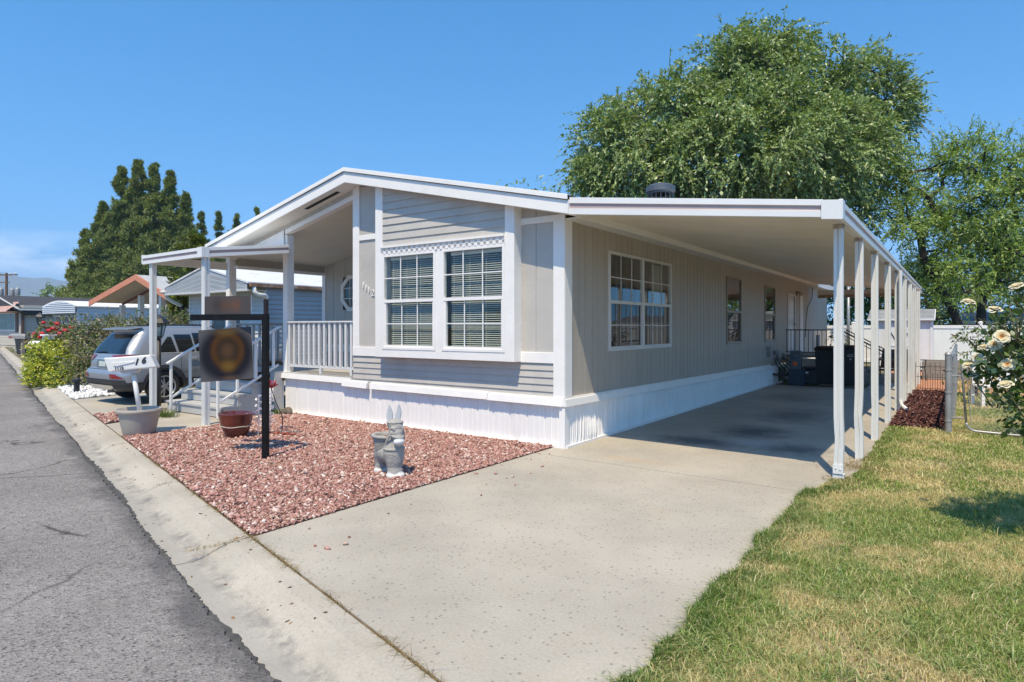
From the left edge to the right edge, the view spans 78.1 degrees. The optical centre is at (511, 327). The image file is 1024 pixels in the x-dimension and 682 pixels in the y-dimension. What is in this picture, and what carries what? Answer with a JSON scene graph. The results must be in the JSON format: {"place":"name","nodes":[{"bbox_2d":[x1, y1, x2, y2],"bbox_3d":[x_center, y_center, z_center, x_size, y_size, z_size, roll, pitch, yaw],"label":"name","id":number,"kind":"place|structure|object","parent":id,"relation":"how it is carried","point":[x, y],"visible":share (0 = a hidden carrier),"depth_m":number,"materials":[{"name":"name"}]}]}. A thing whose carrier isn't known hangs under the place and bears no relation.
{"place":"outdoors","nodes":[
{"label":"outdoors","id":0,"kind":"place"},
{"bbox_2d":[0,275,68,296],"bbox_3d":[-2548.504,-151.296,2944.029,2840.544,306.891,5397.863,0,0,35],"label":"mountains","id":1,"kind":"structure","parent":0,"point":[26,285],"depth_m":3476.72,"materials":[{"name":"blue"}]},
{"bbox_2d":[0,295,92,347],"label":"beige house","id":2,"kind":"structure","parent":0,"point":[18,314],"depth_m":51.06,"materials":[{"name":"grey"}]},
{"bbox_2d":[0,312,14,330],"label":"window","id":3,"kind":"structure","parent":2,"relation":"in","point":[7,320],"depth_m":51.50,"materials":[{"name":"blue glass"}]},
{"bbox_2d":[89,274,188,325],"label":"salmon house","id":4,"kind":"structure","parent":0,"point":[133,289],"depth_m":37.30,"materials":[{"name":"orange"}]},
{"bbox_2d":[0,353,281,681],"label":"road","id":5,"kind":"structure","parent":0,"point":[94,586],"depth_m":4.20,"materials":[{"name":"grey asphalt"}]},
{"bbox_2d":[106,410,256,435],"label":"path","id":6,"kind":"structure","parent":0,"point":[185,420],"depth_m":10.92,"materials":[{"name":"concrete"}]},
{"bbox_2d":[114,406,162,434],"bbox_3d":[-5.751,1.449,9.735,0.650,0.402,0.650,0,0,35],"label":"planter pot","id":7,"kind":"object","parent":6,"relation":"on","point":[133,420],"visible":0.98,"depth_m":9.54,"materials":[{"name":"grey plastic"}]},
{"bbox_2d":[104,355,159,409],"bbox_3d":[-5.839,0.878,9.713,0.706,0.914,0.270,0,0,-15],"label":"mailbox","id":8,"kind":"object","parent":7,"relation":"on","point":[133,365],"visible":0.98,"depth_m":9.63,"materials":[{"name":"plastic"}]},
{"bbox_2d":[104,358,117,371],"bbox_3d":[-6.122,0.573,9.641,0.121,0.230,0.265,0,0,-15],"label":"door","id":9,"kind":"structure","parent":8,"relation":"in","point":[107,361],"depth_m":9.52,"materials":[{"name":"plastic"}]},
{"bbox_2d":[157,403,179,417],"bbox_3d":[-6.255,1.526,11.545,1.133,0.252,0.784,0,0,35],"label":"weed","id":10,"kind":"object","parent":6,"relation":"on","point":[163,414],"visible":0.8,"depth_m":11.58,"materials":[{"name":"green plant"}]},
{"bbox_2d":[141,244,291,424],"bbox_3d":[-5.514,0.065,11.832,2.110,3.250,1.780,0,0,35],"label":"entry awning","id":11,"kind":"object","parent":6,"relation":"on","point":[182,258],"visible":0.82,"depth_m":11.46,"materials":[{"name":"white metal"}]},
{"bbox_2d":[165,324,283,417],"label":"porch steps","id":12,"kind":"structure","parent":6,"relation":"on","point":[190,401],"depth_m":12.08,"materials":[{"name":"grey paint"}]},
{"bbox_2d":[74,378,353,414],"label":"neighbour driveway","id":13,"kind":"structure","parent":0,"point":[106,404],"depth_m":13.85,"materials":[{"name":"concrete"}]},
{"bbox_2d":[86,324,297,402],"bbox_3d":[-7.538,0.775,15.390,2.195,1.750,4.599,0,0,35],"label":"parked car","id":14,"kind":"object","parent":13,"relation":"on","point":[177,339],"visible":0.45,"depth_m":13.82,"materials":[{"name":"silver metal"}]},
{"bbox_2d":[308,448,549,549],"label":"stray gravel","id":15,"kind":"structure","parent":0,"point":[345,543],"depth_m":5.14,"materials":[{"name":"gravel"}]},
{"bbox_2d":[5,347,1013,409],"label":"yard","id":16,"kind":"structure","parent":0,"point":[784,380],"depth_m":21.10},
{"bbox_2d":[0,272,19,295],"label":"utility pole","id":17,"kind":"object","parent":16,"relation":"on","point":[14,292],"visible":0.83,"depth_m":84.87,"materials":[{"name":"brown wood"}]},
{"bbox_2d":[8,334,30,355],"bbox_3d":[-28.082,1.011,35.882,1.300,1.278,0.534,0,0,19],"label":"mailbox","id":18,"kind":"object","parent":16,"relation":"on","point":[17,336],"visible":0.82,"depth_m":35.86,"materials":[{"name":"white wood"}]},
{"bbox_2d":[15,339,30,354],"bbox_3d":[-28.708,1.110,37.337,0.940,1.080,1.020,0,0,35],"label":"wheeled bin","id":19,"kind":"object","parent":16,"relation":"on","point":[18,345],"visible":0.1,"depth_m":36.97,"materials":[{"name":"black plastic"}]},
{"bbox_2d":[21,330,41,356],"bbox_3d":[-22.972,0.963,30.983,2.093,1.747,1.659,0,0,35],"label":"pink rose bush","id":20,"kind":"object","parent":16,"relation":"on","point":[28,333],"visible":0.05,"depth_m":30.78,"materials":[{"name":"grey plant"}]},
{"bbox_2d":[34,313,45,355],"bbox_3d":[-22.441,0.494,30.001,0.487,2.412,0.422,0,0,35],"label":"lantern post","id":21,"kind":"object","parent":16,"relation":"on","point":[38,315],"visible":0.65,"depth_m":29.93,"materials":[{"name":"black metal"}]},
{"bbox_2d":[16,336,80,387],"bbox_3d":[-13.255,1.114,18.033,3.012,1.721,1.644,0,0,35],"label":"golden hedge","id":22,"kind":"object","parent":16,"relation":"on","point":[34,372],"visible":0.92,"depth_m":17.70,"materials":[{"name":"yellow plant"}]},
{"bbox_2d":[30,282,67,296],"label":"round tree","id":23,"kind":"object","parent":16,"relation":"on","point":[49,289],"visible":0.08,"depth_m":85.54,"materials":[{"name":"green plant"}]},
{"bbox_2d":[23,318,84,358],"bbox_3d":[-19.584,0.810,27.155,3.166,2.443,2.106,0,0,35],"label":"red rose bush","id":24,"kind":"object","parent":16,"relation":"on","point":[48,330],"visible":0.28,"depth_m":26.75,"materials":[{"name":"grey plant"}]},
{"bbox_2d":[48,272,77,296],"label":"conifer","id":25,"kind":"object","parent":16,"relation":"on","point":[67,278],"visible":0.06,"depth_m":73.11,"materials":[{"name":"green plant"}]},
{"bbox_2d":[61,227,108,297],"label":"conifer","id":26,"kind":"object","parent":16,"relation":"on","point":[81,242],"visible":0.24,"depth_m":72.39,"materials":[{"name":"green plant"}]},
{"bbox_2d":[63,200,126,297],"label":"conifer","id":27,"kind":"object","parent":16,"relation":"on","point":[98,225],"visible":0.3,"depth_m":72.24,"materials":[{"name":"green plant"}]},
{"bbox_2d":[53,165,139,297],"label":"conifer","id":28,"kind":"object","parent":16,"relation":"on","point":[116,216],"visible":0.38,"depth_m":72.00,"materials":[{"name":"green plant"}]},
{"bbox_2d":[42,301,166,338],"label":"silver trailer","id":29,"kind":"object","parent":16,"relation":"on","point":[70,308],"visible":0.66,"depth_m":46.30,"materials":[{"name":"white paint"}]},
{"bbox_2d":[38,306,201,385],"bbox_3d":[-12.095,0.599,19.639,4.032,3.127,6.640,0,0,-4],"label":"hedge","id":30,"kind":"object","parent":16,"relation":"on","point":[82,359],"visible":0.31,"depth_m":18.44,"materials":[{"name":"green plant"}]},
{"bbox_2d":[88,158,157,297],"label":"conifer","id":31,"kind":"object","parent":16,"relation":"on","point":[136,194],"visible":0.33,"depth_m":72.34,"materials":[{"name":"green plant"}]},
{"bbox_2d":[117,162,180,282],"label":"conifer","id":32,"kind":"object","parent":16,"relation":"on","point":[152,183],"visible":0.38,"depth_m":72.40,"materials":[{"name":"green plant"}]},
{"bbox_2d":[120,168,189,281],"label":"conifer","id":33,"kind":"object","parent":16,"relation":"on","point":[167,216],"visible":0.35,"depth_m":72.69,"materials":[{"name":"green plant"}]},
{"bbox_2d":[147,314,169,405],"bbox_3d":[-6.922,0.720,12.360,0.390,1.960,0.338,0,0,35],"label":"lantern post","id":34,"kind":"object","parent":16,"relation":"on","point":[161,320],"visible":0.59,"depth_m":12.32,"materials":[{"name":"black metal"}]},
{"bbox_2d":[165,295,185,323],"bbox_3d":[-15.590,-0.014,29.231,2.378,4.112,2.323,0,0,18],"label":"arborvitae","id":35,"kind":"object","parent":16,"relation":"on","point":[172,308],"visible":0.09,"depth_m":28.70,"materials":[{"name":"green plant"}]},
{"bbox_2d":[157,190,213,276],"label":"conifer","id":36,"kind":"object","parent":16,"relation":"on","point":[185,214],"visible":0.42,"depth_m":72.93,"materials":[{"name":"green plant"}]},
{"bbox_2d":[166,229,205,323],"bbox_3d":[-14.333,-1.290,28.897,3.647,6.557,2.871,0,0,35],"label":"arborvitae","id":37,"kind":"object","parent":16,"relation":"on","point":[195,238],"visible":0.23,"depth_m":28.66,"materials":[{"name":"green plant"}]},
{"bbox_2d":[195,210,209,243],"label":"conifer","id":38,"kind":"object","parent":16,"relation":"on","point":[201,225],"visible":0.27,"depth_m":83.77,"materials":[{"name":"green plant"}]},
{"bbox_2d":[210,211,225,261],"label":"conifer","id":39,"kind":"object","parent":16,"relation":"on","point":[218,227],"visible":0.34,"depth_m":83.77,"materials":[{"name":"green plant"}]},
{"bbox_2d":[231,213,240,229],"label":"conifer","id":40,"kind":"object","parent":16,"relation":"on","point":[236,221],"visible":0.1,"depth_m":83.94,"materials":[{"name":"green plant"}]},
{"bbox_2d":[159,268,322,363],"bbox_3d":[-6.465,-0.325,31.074,6.372,3.950,18.050,0,0,35],"label":"trailer home","id":41,"kind":"object","parent":16,"relation":"on","point":[263,290],"visible":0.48,"depth_m":23.96,"materials":[{"name":"white plastic"}]},
{"bbox_2d":[210,320,242,328],"bbox_3d":[-10.928,-0.435,24.116,2.200,1.270,0.045,0,0,35],"label":"window","id":42,"kind":"structure","parent":41,"relation":"in","point":[218,324],"depth_m":24.30,"materials":[{"name":"blue glass"}]},
{"bbox_2d":[253,205,260,215],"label":"conifer","id":43,"kind":"object","parent":16,"relation":"on","point":[256,210],"visible":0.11,"depth_m":83.84,"materials":[{"name":"green plant"}]},
{"bbox_2d":[122,412,552,536],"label":"pink gravel","id":44,"kind":"structure","parent":16,"relation":"on","point":[214,469],"depth_m":7.59,"materials":[{"name":"pink gravel"}]},
{"bbox_2d":[190,314,268,458],"bbox_3d":[-3.607,0.759,7.989,1.174,1.851,0.137,0,0,17],"label":"sign post","id":45,"kind":"object","parent":44,"relation":"on","point":[264,318],"visible":0.99,"depth_m":7.83,"materials":[{"name":"black metal"}]},
{"bbox_2d":[198,327,253,381],"bbox_3d":[-3.613,0.343,7.980,0.711,0.705,0.047,0,0,-2],"label":"hanging sign","id":46,"kind":"object","parent":45,"relation":"hanging from","point":[225,354],"visible":1,"depth_m":7.97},
{"bbox_2d":[204,296,250,313],"bbox_3d":[-3.621,-0.282,8.036,0.720,0.230,0.012,0,0,17],"label":"rider sign","id":47,"kind":"object","parent":45,"relation":"on","point":[227,304],"visible":1,"depth_m":8.03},
{"bbox_2d":[218,410,252,437],"bbox_3d":[-4.128,1.478,9.434,0.554,0.405,0.471,0,0,35],"label":"glazed pot","id":48,"kind":"object","parent":44,"relation":"on","point":[237,423],"visible":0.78,"depth_m":9.27,"materials":[{"name":"ceramic"}]},
{"bbox_2d":[246,395,261,434],"bbox_3d":[-3.867,1.341,9.481,0.276,0.660,0.122,0,0,4],"label":"wire ornament","id":49,"kind":"object","parent":44,"relation":"on","point":[258,414],"visible":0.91,"depth_m":9.46,"materials":[{"name":"silver metal"}]},
{"bbox_2d":[269,393,273,431],"bbox_3d":[-3.709,1.341,9.678,0.179,0.660,0.038,0,0,35],"label":"wire ornament","id":50,"kind":"object","parent":44,"relation":"on","point":[271,394],"visible":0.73,"depth_m":9.67,"materials":[{"name":"silver metal"}]},
{"bbox_2d":[269,380,282,430],"bbox_3d":[-3.766,1.247,9.866,0.336,0.848,0.290,0,0,35],"label":"metal flower","id":51,"kind":"object","parent":44,"relation":"on","point":[272,383],"visible":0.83,"depth_m":9.90,"materials":[{"name":"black metal"}]},
{"bbox_2d":[269,432,295,435],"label":"red lava gravel","id":52,"kind":"structure","parent":44,"relation":"on","point":[287,433],"depth_m":9.54,"materials":[{"name":"red gravel"}]},
{"bbox_2d":[280,407,292,413],"bbox_3d":[-4.272,1.600,11.896,0.364,0.206,0.209,0,0,35],"label":"rock","id":53,"kind":"object","parent":44,"relation":"on","point":[287,410],"visible":0.65,"depth_m":11.80,"materials":[{"name":"grey stone"}]},
{"bbox_2d":[371,404,404,478],"bbox_3d":[-1.354,1.252,7.059,0.545,0.795,0.350,0,0,35],"label":"donkey planter","id":54,"kind":"object","parent":44,"relation":"on","point":[389,448],"visible":0.95,"depth_m":6.89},
{"bbox_2d":[205,167,833,448],"bbox_3d":[3.607,-0.518,19.511,8.987,4.355,21.965,0,0,35],"label":"mobile home","id":55,"kind":"object","parent":16,"relation":"on","point":[504,312],"visible":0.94,"depth_m":10.44,"materials":[{"name":"beige paint"}]},
{"bbox_2d":[341,275,352,310],"bbox_3d":[-3.667,-0.790,14.580,0.841,0.841,0.040,0,0,35],"label":"octagon window","id":56,"kind":"structure","parent":55,"relation":"in","point":[348,277],"depth_m":14.72,"materials":[{"name":"white paint"}]},
{"bbox_2d":[382,250,435,350],"bbox_3d":[-1.622,-0.414,10.084,1.170,1.552,0.130,0,0,35],"label":"bay window","id":57,"kind":"structure","parent":55,"relation":"in","point":[403,345],"depth_m":10.10,"materials":[{"name":"white paint"}]},
{"bbox_2d":[441,243,504,352],"bbox_3d":[-0.556,-0.414,9.332,1.188,1.552,0.130,0,0,35],"label":"bay window","id":58,"kind":"structure","parent":55,"relation":"in","point":[500,347],"depth_m":9.35,"materials":[{"name":"white paint"}]},
{"bbox_2d":[608,250,671,350],"bbox_3d":[2.218,-0.405,10.753,0.070,1.550,2.590,0,0,35],"label":"side window","id":59,"kind":"structure","parent":55,"relation":"in","point":[648,313],"depth_m":10.70,"materials":[{"name":"white glass"}]},
{"bbox_2d":[726,276,741,343],"bbox_3d":[5.313,-0.395,15.141,0.070,1.590,1.210,0,0,35],"label":"side window","id":60,"kind":"structure","parent":55,"relation":"in","point":[731,316],"depth_m":15.17,"materials":[{"name":"white glass"}]},
{"bbox_2d":[764,285,775,341],"bbox_3d":[7.362,-0.380,18.046,0.070,1.580,1.200,0,0,35],"label":"side window","id":61,"kind":"structure","parent":55,"relation":"in","point":[767,317],"depth_m":17.99,"materials":[{"name":"white glass"}]},
{"bbox_2d":[787,293,802,353],"bbox_3d":[9.389,-0.175,20.875,0.119,2.050,2.340,0,0,35],"label":"side door","id":62,"kind":"structure","parent":55,"relation":"in","point":[791,305],"depth_m":20.67,"materials":[{"name":"white metal"}]},
{"bbox_2d":[496,174,560,192],"bbox_3d":[0.847,-3.242,33.937,4.458,9.984,3.923,0,0,35],"label":"ash tree","id":63,"kind":"object","parent":16,"relation":"on","point":[540,177],"visible":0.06,"depth_m":33.74,"materials":[{"name":"green plant"}]},
{"bbox_2d":[543,5,945,242],"bbox_3d":[11.713,-7.365,30.730,21.304,18.279,10.957,0,0,-11],"label":"elm tree","id":64,"kind":"object","parent":16,"relation":"on","point":[715,127],"visible":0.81,"depth_m":29.46,"materials":[{"name":"green plant"}]},
{"bbox_2d":[788,351,805,385],"bbox_3d":[8.114,1.160,17.975,0.420,0.980,0.350,0,0,35],"label":"meter pedestal","id":65,"kind":"object","parent":16,"relation":"on","point":[796,374],"visible":1,"depth_m":17.88,"materials":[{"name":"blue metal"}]},
{"bbox_2d":[802,366,818,384],"bbox_3d":[8.579,1.380,18.044,0.480,0.500,0.460,0,0,35],"label":"bin","id":66,"kind":"object","parent":16,"relation":"on","point":[811,377],"visible":0.63,"depth_m":17.87,"materials":[{"name":"plastic"}]},
{"bbox_2d":[847,286,849,344],"bbox_3d":[14.931,-0.150,28.004,0.200,3.600,0.200,0,0,35],"label":"steel pole","id":67,"kind":"object","parent":16,"relation":"on","point":[848,312],"visible":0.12,"depth_m":27.95,"materials":[{"name":"white metal"}]},
{"bbox_2d":[844,345,854,385],"bbox_3d":[9.204,1.070,17.299,0.600,1.160,0.682,0,0,35],"label":"wheeled bin","id":68,"kind":"object","parent":16,"relation":"on","point":[849,365],"visible":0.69,"depth_m":17.03,"materials":[{"name":"black plastic"}]},
{"bbox_2d":[827,286,884,324],"bbox_3d":[19.784,-0.841,38.349,5.012,5.181,5.573,0,0,-7],"label":"leafy tree","id":69,"kind":"object","parent":16,"relation":"on","point":[830,322],"visible":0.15,"depth_m":36.91,"materials":[{"name":"green plant"}]},
{"bbox_2d":[827,267,915,324],"bbox_3d":[21.661,-1.097,38.017,5.590,5.723,5.001,0,0,35],"label":"leafy tree","id":70,"kind":"object","parent":16,"relation":"on","point":[867,306],"visible":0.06,"depth_m":37.64,"materials":[{"name":"green plant"}]},
{"bbox_2d":[867,309,935,369],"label":"garden shed","id":71,"kind":"structure","parent":16,"relation":"on","point":[927,317],"depth_m":23.68,"materials":[{"name":"grey"}]},
{"bbox_2d":[891,323,894,348],"bbox_3d":[14.579,0.700,24.165,0.490,1.700,0.060,0,0,35],"label":"door","id":72,"kind":"structure","parent":71,"relation":"in","point":[892,324],"depth_m":24.16,"materials":[{"name":"white metal"}]},
{"bbox_2d":[805,321,1023,365],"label":"privacy fence","id":73,"kind":"object","parent":16,"relation":"on","point":[942,340],"visible":0.13,"depth_m":27.60,"materials":[{"name":"white plastic"}]},
{"bbox_2d":[879,252,974,324],"bbox_3d":[24.475,-1.469,37.815,5.775,6.438,5.096,0,0,35],"label":"leafy tree","id":74,"kind":"object","parent":16,"relation":"on","point":[939,314],"visible":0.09,"depth_m":37.44,"materials":[{"name":"green plant"}]},
{"bbox_2d":[866,113,1022,324],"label":"locust tree","id":75,"kind":"object","parent":16,"relation":"on","point":[920,227],"visible":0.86,"depth_m":29.23,"materials":[{"name":"green plant"}]},
{"bbox_2d":[869,249,1022,324],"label":"evergreen tree","id":76,"kind":"object","parent":16,"relation":"on","point":[943,314],"visible":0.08,"depth_m":39.04,"materials":[{"name":"green plant"}]},
{"bbox_2d":[916,118,1023,324],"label":"locust tree","id":77,"kind":"object","parent":16,"relation":"on","point":[1002,234],"visible":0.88,"depth_m":29.04,"materials":[{"name":"green plant"}]},
{"bbox_2d":[930,256,1023,324],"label":"evergreen tree","id":78,"kind":"object","parent":16,"relation":"on","point":[996,300],"visible":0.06,"depth_m":37.60,"materials":[{"name":"green plant"}]},
{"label":"side gravel bed","id":79,"kind":"structure","parent":16,"relation":"on","visible":0},
{"bbox_2d":[94,411,118,423],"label":"side pink gravel","id":80,"kind":"structure","parent":79,"relation":"on","point":[108,417],"depth_m":11.38,"materials":[{"name":"pink gravel"}]},
{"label":"pebble bed","id":81,"kind":"structure","parent":16,"relation":"on","visible":0},
{"bbox_2d":[57,381,144,398],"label":"white pebbles","id":82,"kind":"object","parent":81,"relation":"on","point":[88,391],"visible":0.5,"depth_m":15.63,"materials":[{"name":"white gravel"}]},
{"bbox_2d":[72,377,81,391],"bbox_3d":[-10.789,1.435,15.639,0.180,0.430,0.180,0,0,35],"label":"garden light","id":83,"kind":"object","parent":82,"relation":"on","point":[76,380],"visible":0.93,"depth_m":15.59,"materials":[{"name":"black metal"}]},
{"bbox_2d":[0,0,1023,324],"label":"sky","id":84,"kind":"structure","parent":0,"point":[250,103],"materials":[{"name":"blue"}]},
{"bbox_2d":[254,376,917,681],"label":"driveway","id":85,"kind":"structure","parent":0,"point":[583,562],"depth_m":4.93,"materials":[{"name":"concrete"}]},
{"bbox_2d":[568,197,921,478],"bbox_3d":[7.256,0.003,14.532,3.357,3.375,17.965,0,0,35],"label":"carport","id":86,"kind":"object","parent":85,"relation":"on","point":[838,245],"visible":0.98,"depth_m":8.82,"materials":[{"name":"white metal"}]},
{"bbox_2d":[814,346,833,384],"bbox_3d":[8.894,1.090,17.848,0.561,1.120,0.642,0,0,35],"label":"wheeled bin","id":87,"kind":"object","parent":85,"relation":"on","point":[824,357],"visible":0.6,"depth_m":17.64,"materials":[{"name":"black plastic"}]},
{"bbox_2d":[785,329,884,384],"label":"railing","id":88,"kind":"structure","parent":85,"relation":"on","point":[867,371],"depth_m":18.95,"materials":[{"name":"black metal"}]},
{"bbox_2d":[629,376,1023,681],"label":"lawn","id":89,"kind":"structure","parent":0,"point":[853,646],"depth_m":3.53,"materials":[{"name":"green plant"}]},
{"bbox_2d":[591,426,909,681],"bbox_3d":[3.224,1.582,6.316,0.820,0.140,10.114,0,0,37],"label":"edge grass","id":90,"kind":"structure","parent":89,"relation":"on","point":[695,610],"depth_m":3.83,"materials":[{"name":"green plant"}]},
{"bbox_2d":[813,453,923,486],"bbox_3d":[4.001,1.607,7.340,1.981,0.087,1.490,0,0,-21],"label":"dry thatch","id":91,"kind":"object","parent":89,"relation":"on","point":[850,465],"visible":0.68,"depth_m":7.31,"materials":[{"name":"beige plant"}]},
{"bbox_2d":[944,344,957,432],"bbox_3d":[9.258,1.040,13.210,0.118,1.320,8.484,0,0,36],"label":"fence post","id":92,"kind":"object","parent":89,"relation":"on","point":[950,370],"visible":0.97,"depth_m":9.80,"materials":[{"name":"metal"}]},
{"bbox_2d":[952,359,1023,436],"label":"chain link gate","id":93,"kind":"structure","parent":92,"relation":"attached to","point":[965,410],"depth_m":9.67,"materials":[{"name":"metal"}]},
{"bbox_2d":[936,319,1002,396],"bbox_3d":[10.977,0.757,14.950,1.283,1.885,1.646,0,0,6],"label":"rose bush","id":94,"kind":"object","parent":89,"relation":"on","point":[963,339],"visible":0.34,"depth_m":15.00,"materials":[{"name":"green plant"}]},
{"bbox_2d":[959,282,1023,444],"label":"rose bush","id":95,"kind":"object","parent":89,"relation":"on","point":[1000,359],"visible":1,"depth_m":4.77,"materials":[{"name":"green plant"}]},
{"bbox_2d":[970,352,1023,406],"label":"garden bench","id":96,"kind":"object","parent":89,"relation":"on","point":[982,398],"visible":0.25,"depth_m":13.43,"materials":[{"name":"white paint"}]},
{"bbox_2d":[888,389,952,429],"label":"bark mulch","id":97,"kind":"object","parent":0,"point":[926,407],"visible":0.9,"depth_m":12.07,"materials":[{"name":"brown wood"}]},
{"bbox_2d":[915,362,944,390],"bbox_3d":[10.762,1.275,16.143,0.758,0.750,0.022,0,0,35],"label":"iron fence","id":98,"kind":"object","parent":97,"relation":"on","point":[920,376],"visible":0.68,"depth_m":16.23,"materials":[{"name":"grey metal"}]},
{"bbox_2d":[891,371,1023,394],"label":"patio","id":99,"kind":"structure","parent":0,"point":[923,383],"depth_m":18.14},
{"bbox_2d":[880,349,894,379],"bbox_3d":[11.605,1.161,19.493,0.592,0.982,0.613,0,0,15],"label":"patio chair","id":100,"kind":"object","parent":99,"relation":"on","point":[892,357],"visible":0.31,"depth_m":19.24,"materials":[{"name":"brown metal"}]},
{"bbox_2d":[922,359,988,380],"bbox_3d":[14.108,1.357,20.079,1.730,0.565,1.400,0,0,35],"label":"raised bed","id":101,"kind":"object","parent":99,"relation":"on","point":[938,367],"visible":0.34,"depth_m":19.80,"materials":[{"name":"brown wood"}]},
{"bbox_2d":[962,312,1023,324],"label":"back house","id":102,"kind":"structure","parent":0,"point":[971,318],"depth_m":31.91,"materials":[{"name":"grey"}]},
{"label":"road base","id":103,"kind":"structure","parent":0,"visible":0},
{"bbox_2d":[0,347,435,681],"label":"kerb","id":104,"kind":"structure","parent":103,"relation":"on","point":[305,645],"depth_m":4.22,"materials":[{"name":"concrete"}]},
{"bbox_2d":[74,424,326,623],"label":"dry leaves","id":105,"kind":"object","parent":104,"relation":"on","point":[235,538],"visible":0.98,"depth_m":4.93,"materials":[{"name":"brown plant"}]},
{"bbox_2d":[59,389,438,680],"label":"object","id":106,"kind":"structure","parent":104,"relation":"in","point":[352,615],"depth_m":4.06,"materials":[{"name":"grey concrete"}]},
{"bbox_2d":[87,419,453,681],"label":"dry weeds","id":107,"kind":"object","parent":104,"relation":"on","point":[282,560],"visible":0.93,"depth_m":4.32,"materials":[{"name":"plant"}]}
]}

